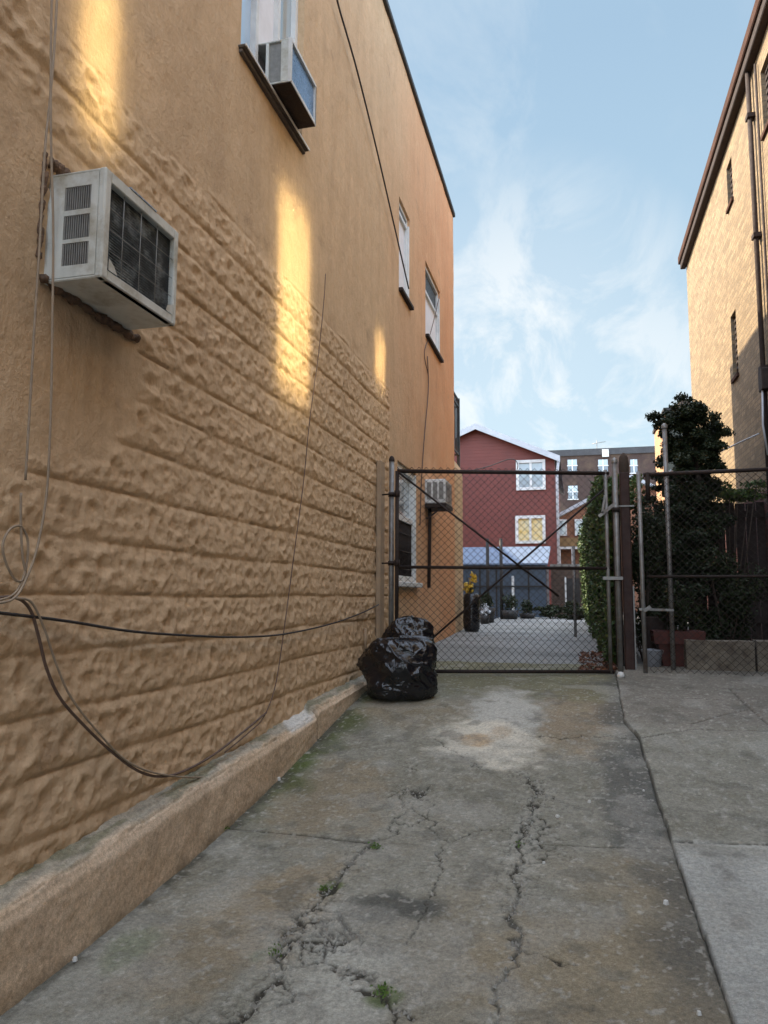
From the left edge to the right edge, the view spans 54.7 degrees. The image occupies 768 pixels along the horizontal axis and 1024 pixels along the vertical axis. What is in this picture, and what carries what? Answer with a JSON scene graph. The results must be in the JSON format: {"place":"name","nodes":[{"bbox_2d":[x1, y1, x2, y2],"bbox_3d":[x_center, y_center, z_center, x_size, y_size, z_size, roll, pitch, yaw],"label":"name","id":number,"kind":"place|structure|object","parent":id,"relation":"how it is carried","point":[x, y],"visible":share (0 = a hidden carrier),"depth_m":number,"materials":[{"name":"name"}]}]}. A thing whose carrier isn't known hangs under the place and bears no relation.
{"place":"outdoors","nodes":[
{"label":"outdoors","id":0,"kind":"place"},
{"bbox_2d":[0,661,731,1023],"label":"driveway","id":1,"kind":"structure","parent":0,"point":[424,895],"depth_m":3.04,"materials":[{"name":"concrete"}]},
{"bbox_2d":[268,943,281,956],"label":"weed","id":2,"kind":"object","parent":1,"relation":"on","point":[275,951],"visible":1,"depth_m":2.61,"materials":[{"name":"green plant"}]},
{"bbox_2d":[313,880,332,893],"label":"weed","id":3,"kind":"object","parent":1,"relation":"on","point":[322,887],"visible":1,"depth_m":3.09,"materials":[{"name":"green plant"}]},
{"bbox_2d":[368,842,383,848],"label":"weed","id":4,"kind":"object","parent":1,"relation":"on","point":[372,847],"visible":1,"depth_m":3.48,"materials":[{"name":"green plant"}]},
{"bbox_2d":[201,775,561,1023],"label":"gravel crumbs","id":5,"kind":"object","parent":1,"relation":"on","point":[364,972],"visible":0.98,"depth_m":2.70,"materials":[{"name":"concrete"}]},
{"bbox_2d":[370,981,395,998],"bbox_3d":[-0.003,1.524,2.368,0.067,0.034,0.069,4,-8,-31],"label":"weed","id":6,"kind":"object","parent":1,"relation":"on","point":[381,988],"visible":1,"depth_m":2.37,"materials":[{"name":"green plant"}]},
{"bbox_2d":[388,456,394,624],"bbox_3d":[0.069,0.499,6.971,0.060,2.085,0.060,-1,-7,14],"label":"gate post","id":7,"kind":"object","parent":1,"relation":"on","point":[391,538],"visible":0.75,"depth_m":6.98,"materials":[{"name":"metal"}]},
{"bbox_2d":[382,467,622,673],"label":"chain link gate","id":8,"kind":"structure","parent":7,"relation":"attached to","point":[603,511],"depth_m":6.93,"materials":[{"name":"metal"}]},
{"bbox_2d":[356,635,437,700],"bbox_3d":[0.112,1.261,6.077,0.681,0.498,0.583,-1,-7,14],"label":"rubbish bag","id":9,"kind":"object","parent":1,"relation":"on","point":[402,667],"visible":1,"depth_m":5.88,"materials":[{"name":"black plastic"}]},
{"bbox_2d":[381,615,436,655],"bbox_3d":[0.212,1.093,6.329,0.507,0.423,0.475,-1,-7,14],"label":"rubbish bag","id":10,"kind":"object","parent":9,"relation":"on","point":[411,625],"visible":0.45,"depth_m":6.21,"materials":[{"name":"black plastic"}]},
{"bbox_2d":[463,546,550,618],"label":"blue shed","id":11,"kind":"structure","parent":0,"point":[521,583],"depth_m":18.80,"materials":[{"name":"blue painted metal"}]},
{"bbox_2d":[454,423,563,604],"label":"red house","id":12,"kind":"structure","parent":0,"point":[481,446],"depth_m":25.98,"materials":[{"name":"red wood"}]},
{"bbox_2d":[474,459,517,469],"bbox_3d":[3.462,-1.458,24.209,1.804,0.515,0.032,-1,-7,14],"label":"cable","id":13,"kind":"object","parent":12,"relation":"attached to","point":[499,462],"visible":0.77,"depth_m":24.14,"materials":[{"name":"black rubber"}]},
{"bbox_2d":[515,515,545,543],"bbox_3d":[5.049,0.603,25.622,1.020,0.965,0.080,-1,-7,14],"label":"window","id":14,"kind":"structure","parent":12,"relation":"in","point":[520,525],"depth_m":25.64,"materials":[{"name":"white paint"}]},
{"bbox_2d":[516,459,545,490],"bbox_3d":[5.101,-1.289,25.824,1.001,1.059,0.080,-1,-7,14],"label":"window","id":15,"kind":"structure","parent":12,"relation":"in","point":[537,464],"depth_m":25.83,"materials":[{"name":"white glass"}]},
{"bbox_2d":[435,617,677,665],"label":"yard paving","id":16,"kind":"structure","parent":0,"point":[504,653],"depth_m":9.86,"materials":[{"name":"concrete"}]},
{"bbox_2d":[462,571,479,631],"bbox_3d":[1.421,1.455,12.095,0.293,0.983,0.278,-1,-7,14],"label":"bagged planter","id":17,"kind":"object","parent":16,"relation":"on","point":[473,625],"visible":0.86,"depth_m":11.98,"materials":[{"name":"black plastic"}]},
{"bbox_2d":[480,603,490,623],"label":"potted plant","id":18,"kind":"object","parent":16,"relation":"on","point":[483,618],"visible":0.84,"depth_m":14.58,"materials":[{"name":"white plant"}]},
{"bbox_2d":[479,593,495,622],"bbox_3d":[2.104,1.967,15.339,0.400,0.616,0.394,-1,-7,14],"label":"potted plant","id":19,"kind":"object","parent":16,"relation":"on","point":[486,598],"visible":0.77,"depth_m":15.24,"materials":[{"name":"green plant"}]},
{"bbox_2d":[499,539,502,618],"bbox_3d":[2.749,1.559,17.401,0.074,1.874,0.074,-1,-7,14],"label":"thin post","id":20,"kind":"object","parent":16,"relation":"on","point":[500,564],"visible":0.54,"depth_m":17.38,"materials":[{"name":"grey metal"}]},
{"bbox_2d":[501,592,518,618],"bbox_3d":[2.932,2.171,17.290,0.464,0.626,0.458,-1,-7,14],"label":"potted plant","id":21,"kind":"object","parent":16,"relation":"on","point":[512,604],"visible":0.88,"depth_m":17.17,"materials":[{"name":"green plant"}]},
{"bbox_2d":[519,599,535,618],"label":"potted plant","id":22,"kind":"object","parent":16,"relation":"on","point":[526,609],"visible":0.91,"depth_m":17.47,"materials":[{"name":"green plant"}]},
{"bbox_2d":[533,604,570,618],"bbox_3d":[3.996,2.371,17.649,0.571,0.375,0.847,5,-8,-36],"label":"bush","id":23,"kind":"object","parent":16,"relation":"on","point":[547,610],"visible":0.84,"depth_m":17.59,"materials":[{"name":"green plant"}]},
{"bbox_2d":[562,600,584,619],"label":"bush","id":24,"kind":"object","parent":16,"relation":"on","point":[568,610],"visible":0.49,"depth_m":16.73,"materials":[{"name":"green plant"}]},
{"bbox_2d":[572,546,576,636],"bbox_3d":[2.843,1.188,11.080,0.042,1.359,0.044,-1,-7,14],"label":"metal stake","id":25,"kind":"object","parent":16,"relation":"on","point":[574,590],"visible":0.72,"depth_m":11.06,"materials":[{"name":"metal"}]},
{"bbox_2d":[577,651,617,670],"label":"fallen leaves","id":26,"kind":"object","parent":16,"relation":"on","point":[596,661],"visible":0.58,"depth_m":7.58,"materials":[{"name":"brown plant"}]},
{"bbox_2d":[610,491,624,666],"bbox_3d":[3.337,1.145,11.529,0.077,1.789,8.781,-1,-7,14],"label":"timber fence","id":27,"kind":"object","parent":16,"relation":"on","point":[621,582],"visible":0.02,"depth_m":7.33,"materials":[{"name":"brown wood"}]},
{"bbox_2d":[576,474,644,663],"bbox_3d":[3.373,0.983,11.586,0.681,2.046,8.758,-1,-7,14],"label":"ivy hedge","id":28,"kind":"object","parent":27,"relation":"attached to","point":[591,595],"visible":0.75,"depth_m":8.33,"materials":[{"name":"green plant"}]},
{"bbox_2d":[631,491,693,628],"bbox_3d":[3.056,0.694,8.281,0.742,1.889,0.646,-1,-7,14],"label":"leafy shrub","id":29,"kind":"object","parent":16,"relation":"on","point":[672,523],"visible":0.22,"depth_m":8.17,"materials":[{"name":"green plant"}]},
{"bbox_2d":[654,502,767,640],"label":"board fence","id":30,"kind":"object","parent":16,"relation":"on","point":[755,556],"visible":0.12,"depth_m":8.81,"materials":[{"name":"brown wood"}]},
{"bbox_2d":[715,479,766,603],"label":"vine mass","id":31,"kind":"object","parent":30,"relation":"on","point":[739,498],"visible":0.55,"depth_m":8.61,"materials":[{"name":"green plant"}]},
{"bbox_2d":[688,538,767,639],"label":"leafy shrub","id":32,"kind":"object","parent":16,"relation":"on","point":[732,621],"visible":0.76,"depth_m":7.82,"materials":[{"name":"green plant"}]},
{"bbox_2d":[388,0,754,450],"label":"sky","id":33,"kind":"structure","parent":0,"point":[572,140],"materials":[{"name":"blue"}]},
{"bbox_2d":[548,440,655,511],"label":"apartment building","id":34,"kind":"structure","parent":0,"point":[641,459],"depth_m":58.47,"materials":[{"name":"brown brick"}]},
{"bbox_2d":[567,459,577,470],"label":"window","id":35,"kind":"structure","parent":34,"relation":"in","point":[572,465],"depth_m":58.86,"materials":[{"name":"white glass"}]},
{"bbox_2d":[568,486,578,499],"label":"window","id":36,"kind":"structure","parent":34,"relation":"in","point":[574,489],"depth_m":58.62,"materials":[{"name":"white glass"}]},
{"bbox_2d":[598,459,608,470],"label":"window","id":37,"kind":"structure","parent":34,"relation":"in","point":[602,464],"depth_m":58.27,"materials":[{"name":"white glass"}]},
{"bbox_2d":[630,459,637,473],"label":"window","id":38,"kind":"structure","parent":34,"relation":"in","point":[633,463],"depth_m":57.69,"materials":[{"name":"white glass"}]},
{"bbox_2d":[559,474,656,611],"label":"orange house","id":39,"kind":"structure","parent":0,"point":[565,547],"depth_m":28.13,"materials":[{"name":"brick"}]},
{"bbox_2d":[559,519,566,535],"bbox_3d":[6.761,0.594,28.292,0.400,0.628,0.048,-1,-7,14],"label":"window","id":40,"kind":"structure","parent":39,"relation":"in","point":[563,529],"depth_m":28.26,"materials":[{"name":"white glass"}]},
{"bbox_2d":[575,519,582,535],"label":"window","id":41,"kind":"structure","parent":39,"relation":"in","point":[577,521],"depth_m":28.14,"materials":[{"name":"white glass"}]},
{"bbox_2d":[652,400,689,611],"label":"side building","id":42,"kind":"structure","parent":0,"point":[658,440],"depth_m":20.86,"materials":[{"name":"beige brick"}]},
{"bbox_2d":[615,664,767,1023],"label":"pavement","id":43,"kind":"structure","parent":0,"point":[702,738],"depth_m":3.94,"materials":[{"name":"concrete"}]},
{"bbox_2d":[617,672,624,677],"bbox_3d":[2.091,1.437,6.555,0.070,0.055,0.067,-1,-7,14],"label":"pale stone","id":44,"kind":"object","parent":43,"relation":"on","point":[620,675],"visible":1,"depth_m":6.53,"materials":[{"name":"white stone"}]},
{"bbox_3d":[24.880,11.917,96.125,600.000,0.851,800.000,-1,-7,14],"label":"ground","id":45,"kind":"structure","parent":0,"visible":0},
{"bbox_2d":[0,0,454,1015],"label":"stucco building","id":46,"kind":"structure","parent":45,"relation":"on","point":[178,464],"depth_m":3.79,"materials":[{"name":"orange paint"}]},
{"bbox_2d":[0,493,28,600],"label":"cable","id":47,"kind":"object","parent":46,"relation":"attached to","point":[25,566],"visible":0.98,"depth_m":2.48,"materials":[{"name":"brown rubber"}]},
{"bbox_2d":[0,0,54,603],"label":"cable","id":48,"kind":"object","parent":46,"relation":"attached to","point":[52,332],"visible":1,"depth_m":2.33,"materials":[{"name":"brown rubber"}]},
{"bbox_2d":[24,0,57,479],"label":"cable","id":49,"kind":"object","parent":46,"relation":"attached to","point":[38,267],"visible":0.88,"depth_m":2.60,"materials":[{"name":"brown rubber"}]},
{"bbox_2d":[16,597,204,777],"bbox_3d":[-1.021,0.810,3.154,0.008,0.895,1.577,-1,-7,14],"label":"cable","id":50,"kind":"object","parent":46,"relation":"attached to","point":[66,688],"visible":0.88,"depth_m":2.72,"materials":[{"name":"grey rubber"}]},
{"bbox_2d":[44,167,178,329],"bbox_3d":[-1.105,-1.013,2.944,0.346,0.419,0.511,-1,-7,14],"label":"air conditioner","id":51,"kind":"object","parent":46,"relation":"attached to","point":[116,249],"visible":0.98,"depth_m":2.77,"materials":[{"name":"white metal"}]},
{"bbox_2d":[0,595,266,777],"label":"cable","id":52,"kind":"object","parent":46,"relation":"attached to","point":[63,702],"visible":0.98,"depth_m":2.78,"materials":[{"name":"black rubber"}]},
{"bbox_2d":[0,604,378,637],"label":"cable","id":53,"kind":"object","parent":46,"relation":"attached to","point":[84,623],"visible":1,"depth_m":3.19,"materials":[{"name":"black rubber"}]},
{"bbox_2d":[238,0,309,154],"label":"window","id":54,"kind":"structure","parent":46,"relation":"in","point":[262,21],"depth_m":4.94,"materials":[{"name":"white glass"}]},
{"bbox_2d":[224,274,325,752],"bbox_3d":[-0.638,-0.279,4.774,0.007,3.258,1.481,-1,-7,14],"label":"cable","id":55,"kind":"object","parent":46,"relation":"attached to","point":[296,534],"visible":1,"depth_m":4.93,"materials":[{"name":"brown rubber"}]},
{"bbox_2d":[258,37,316,128],"bbox_3d":[-0.664,-2.849,4.979,0.276,0.308,0.474,-1,-7,14],"label":"air conditioner","id":56,"kind":"object","parent":46,"relation":"on","point":[290,78],"visible":0.85,"depth_m":4.83,"materials":[{"name":"metal"}]},
{"bbox_2d":[364,629,366,650],"bbox_3d":[-0.167,1.154,6.624,0.026,0.226,0.032,-1,-7,14],"label":"conduit stub","id":57,"kind":"object","parent":46,"relation":"attached to","point":[365,638],"visible":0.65,"depth_m":6.61,"materials":[{"name":"grey metal"}]},
{"bbox_2d":[336,0,408,288],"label":"cable","id":58,"kind":"object","parent":46,"relation":"attached to","point":[338,5],"visible":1,"depth_m":7.15,"materials":[{"name":"black rubber"}]},
{"bbox_2d":[375,460,384,638],"bbox_3d":[-0.037,0.510,7.142,0.045,2.020,0.160,-1,-7,14],"label":"timber batten","id":59,"kind":"object","parent":46,"relation":"attached to","point":[380,514],"visible":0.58,"depth_m":7.12,"materials":[{"name":"brown wood"}]},
{"bbox_2d":[399,202,413,310],"bbox_3d":[0.226,-3.011,8.685,0.131,1.135,0.610,-1,-7,14],"label":"window","id":60,"kind":"structure","parent":46,"relation":"in","point":[403,229],"depth_m":8.86,"materials":[{"name":"white glass"}]},
{"bbox_2d":[397,462,422,587],"bbox_3d":[0.259,0.169,8.502,0.161,1.375,1.070,-1,-7,14],"label":"window","id":61,"kind":"structure","parent":46,"relation":"in","point":[406,537],"depth_m":8.74,"materials":[{"name":"glass"}]},
{"bbox_2d":[419,356,428,524],"bbox_3d":[0.516,-0.948,9.509,0.013,2.296,0.566,-1,-7,14],"label":"cable","id":62,"kind":"object","parent":46,"relation":"attached to","point":[424,437],"visible":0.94,"depth_m":9.51,"materials":[{"name":"black rubber"}]},
{"bbox_2d":[424,296,439,374],"bbox_3d":[0.668,-2.501,10.244,0.012,1.449,1.136,-1,-7,14],"label":"cable","id":63,"kind":"object","parent":46,"relation":"attached to","point":[429,334],"visible":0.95,"depth_m":10.07,"materials":[{"name":"black rubber"}]},
{"bbox_2d":[425,265,443,362],"bbox_3d":[0.675,-2.779,10.418,0.131,1.065,1.160,-1,-7,14],"label":"window","id":64,"kind":"structure","parent":46,"relation":"in","point":[431,294],"depth_m":10.59,"materials":[{"name":"white glass"}]},
{"bbox_2d":[425,479,452,587],"bbox_3d":[0.674,0.295,9.716,0.375,1.391,0.540,-1,-7,14],"label":"air conditioner","id":65,"kind":"object","parent":46,"relation":"attached to","point":[434,494],"visible":0.75,"depth_m":9.54,"materials":[{"name":"white paint"}]},
{"bbox_2d":[454,461,462,632],"bbox_3d":[-2.226,0.656,13.120,7.154,3.000,0.852,-1,-7,14],"label":"extension","id":66,"kind":"object","parent":45,"relation":"on","point":[458,488],"visible":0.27,"depth_m":12.20,"materials":[{"name":"paint"}]},
{"bbox_2d":[454,392,459,466],"bbox_3d":[-0.782,-1.328,12.988,4.123,1.290,0.832,-1,-7,14],"label":"roof railing","id":67,"kind":"object","parent":66,"relation":"on","point":[457,423],"visible":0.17,"depth_m":12.75,"materials":[{"name":"black metal"}]},
{"bbox_2d":[486,539,489,604],"bbox_3d":[2.442,1.564,17.479,0.074,1.878,0.074,-1,-7,14],"label":"thin post","id":68,"kind":"object","parent":45,"relation":"on","point":[487,564],"visible":0.5,"depth_m":17.48,"materials":[{"name":"grey metal"}]},
{"bbox_2d":[550,564,586,616],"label":"brick yard wall","id":69,"kind":"structure","parent":45,"relation":"on","point":[556,587],"depth_m":18.66,"materials":[{"name":"brick"}]},
{"bbox_2d":[566,578,579,616],"bbox_3d":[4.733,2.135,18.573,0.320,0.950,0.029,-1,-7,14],"label":"doorway","id":70,"kind":"structure","parent":69,"relation":"in","point":[568,582],"depth_m":18.58,"materials":[{"name":"black metal"}]},
{"bbox_2d":[611,457,623,671],"bbox_3d":[2.201,0.513,7.000,0.066,2.085,0.066,-1,-7,14],"label":"gate post","id":71,"kind":"object","parent":45,"relation":"on","point":[615,508],"visible":0.9,"depth_m":6.98,"materials":[{"name":"metal"}]},
{"bbox_2d":[618,453,636,669],"bbox_3d":[2.334,0.502,7.138,0.160,2.180,0.110,-1,-7,14],"label":"timber post","id":72,"kind":"object","parent":45,"relation":"on","point":[628,604],"visible":0.83,"depth_m":7.09,"materials":[{"name":"brown wood"}]},
{"bbox_2d":[623,502,667,660],"bbox_3d":[2.775,0.768,7.884,0.537,1.769,0.411,-6,-9,44],"label":"leafy shrub","id":73,"kind":"object","parent":45,"relation":"on","point":[651,568],"visible":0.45,"depth_m":7.82,"materials":[{"name":"green plant"}]},
{"bbox_2d":[641,649,663,666],"bbox_3d":[2.596,1.444,7.187,0.208,0.230,0.200,-1,-7,14],"label":"pale bucket","id":74,"kind":"object","parent":45,"relation":"on","point":[653,653],"visible":0.59,"depth_m":7.11,"materials":[{"name":"plastic"}]},
{"bbox_2d":[646,616,664,648],"bbox_3d":[2.743,1.333,7.530,0.200,0.540,0.050,-1,-7,14],"label":"leaning board","id":75,"kind":"object","parent":45,"relation":"on","point":[652,623],"visible":0.26,"depth_m":7.52,"materials":[{"name":"brown wood"}]},
{"bbox_2d":[661,423,675,669],"bbox_3d":[2.726,0.368,7.047,0.102,2.470,0.060,-1,-7,14],"label":"grey pole","id":76,"kind":"object","parent":45,"relation":"on","point":[664,426],"visible":0.76,"depth_m":7.04,"materials":[{"name":"metal"}]},
{"bbox_2d":[650,580,705,666],"bbox_3d":[2.886,1.125,7.335,0.474,0.910,0.471,-1,-7,14],"label":"potted plant","id":77,"kind":"object","parent":45,"relation":"on","point":[661,644],"visible":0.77,"depth_m":7.20,"materials":[{"name":"plant"}]},
{"bbox_2d":[642,391,737,630],"bbox_3d":[3.459,0.154,8.340,1.114,3.096,1.144,2,-7,-14],"label":"evergreen tree","id":78,"kind":"object","parent":45,"relation":"on","point":[693,448],"visible":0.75,"depth_m":8.34,"materials":[{"name":"green plant"}]},
{"bbox_2d":[636,467,767,675],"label":"chain link fence","id":79,"kind":"object","parent":45,"relation":"on","point":[643,609],"visible":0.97,"depth_m":6.79,"materials":[{"name":"metal"}]},
{"bbox_2d":[678,0,767,640],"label":"brick building","id":80,"kind":"structure","parent":45,"relation":"on","point":[716,258],"depth_m":10.15,"materials":[{"name":"beige brick"}]},
{"bbox_2d":[642,433,759,476],"bbox_3d":[4.008,-0.697,9.952,0.018,0.234,2.467,3,-7,-21],"label":"cable","id":81,"kind":"object","parent":80,"relation":"attached to","point":[737,443],"visible":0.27,"depth_m":9.04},
{"bbox_2d":[726,165,733,213],"bbox_3d":[4.835,-4.548,10.312,0.121,0.650,0.400,-1,-7,14],"label":"window","id":82,"kind":"structure","parent":80,"relation":"in","point":[732,197],"depth_m":10.37,"materials":[{"name":"brown glass"}]},
{"bbox_2d":[731,315,738,383],"bbox_3d":[4.873,-2.290,10.254,0.121,0.950,0.400,-1,-7,14],"label":"window","id":83,"kind":"structure","parent":80,"relation":"in","point":[736,375],"depth_m":10.34,"materials":[{"name":"brown glass"}]},
{"bbox_2d":[745,63,767,517],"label":"downpipe","id":84,"kind":"object","parent":80,"relation":"attached to","point":[756,234],"visible":0.82,"depth_m":8.65,"materials":[{"name":"black metal"}]},
{"bbox_2d":[758,367,767,454],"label":"meter box","id":85,"kind":"object","parent":80,"relation":"attached to","point":[763,379],"visible":1,"depth_m":8.44,"materials":[{"name":"metal"}]},
{"bbox_2d":[760,65,767,140],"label":"window","id":86,"kind":"structure","parent":80,"relation":"in","point":[765,130],"depth_m":8.46,"materials":[{"name":"brown glass"}]},
{"bbox_2d":[684,639,767,671],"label":"block planter","id":87,"kind":"object","parent":45,"relation":"on","point":[695,658],"visible":0.6,"depth_m":6.88,"materials":[{"name":"stone"}]}
]}

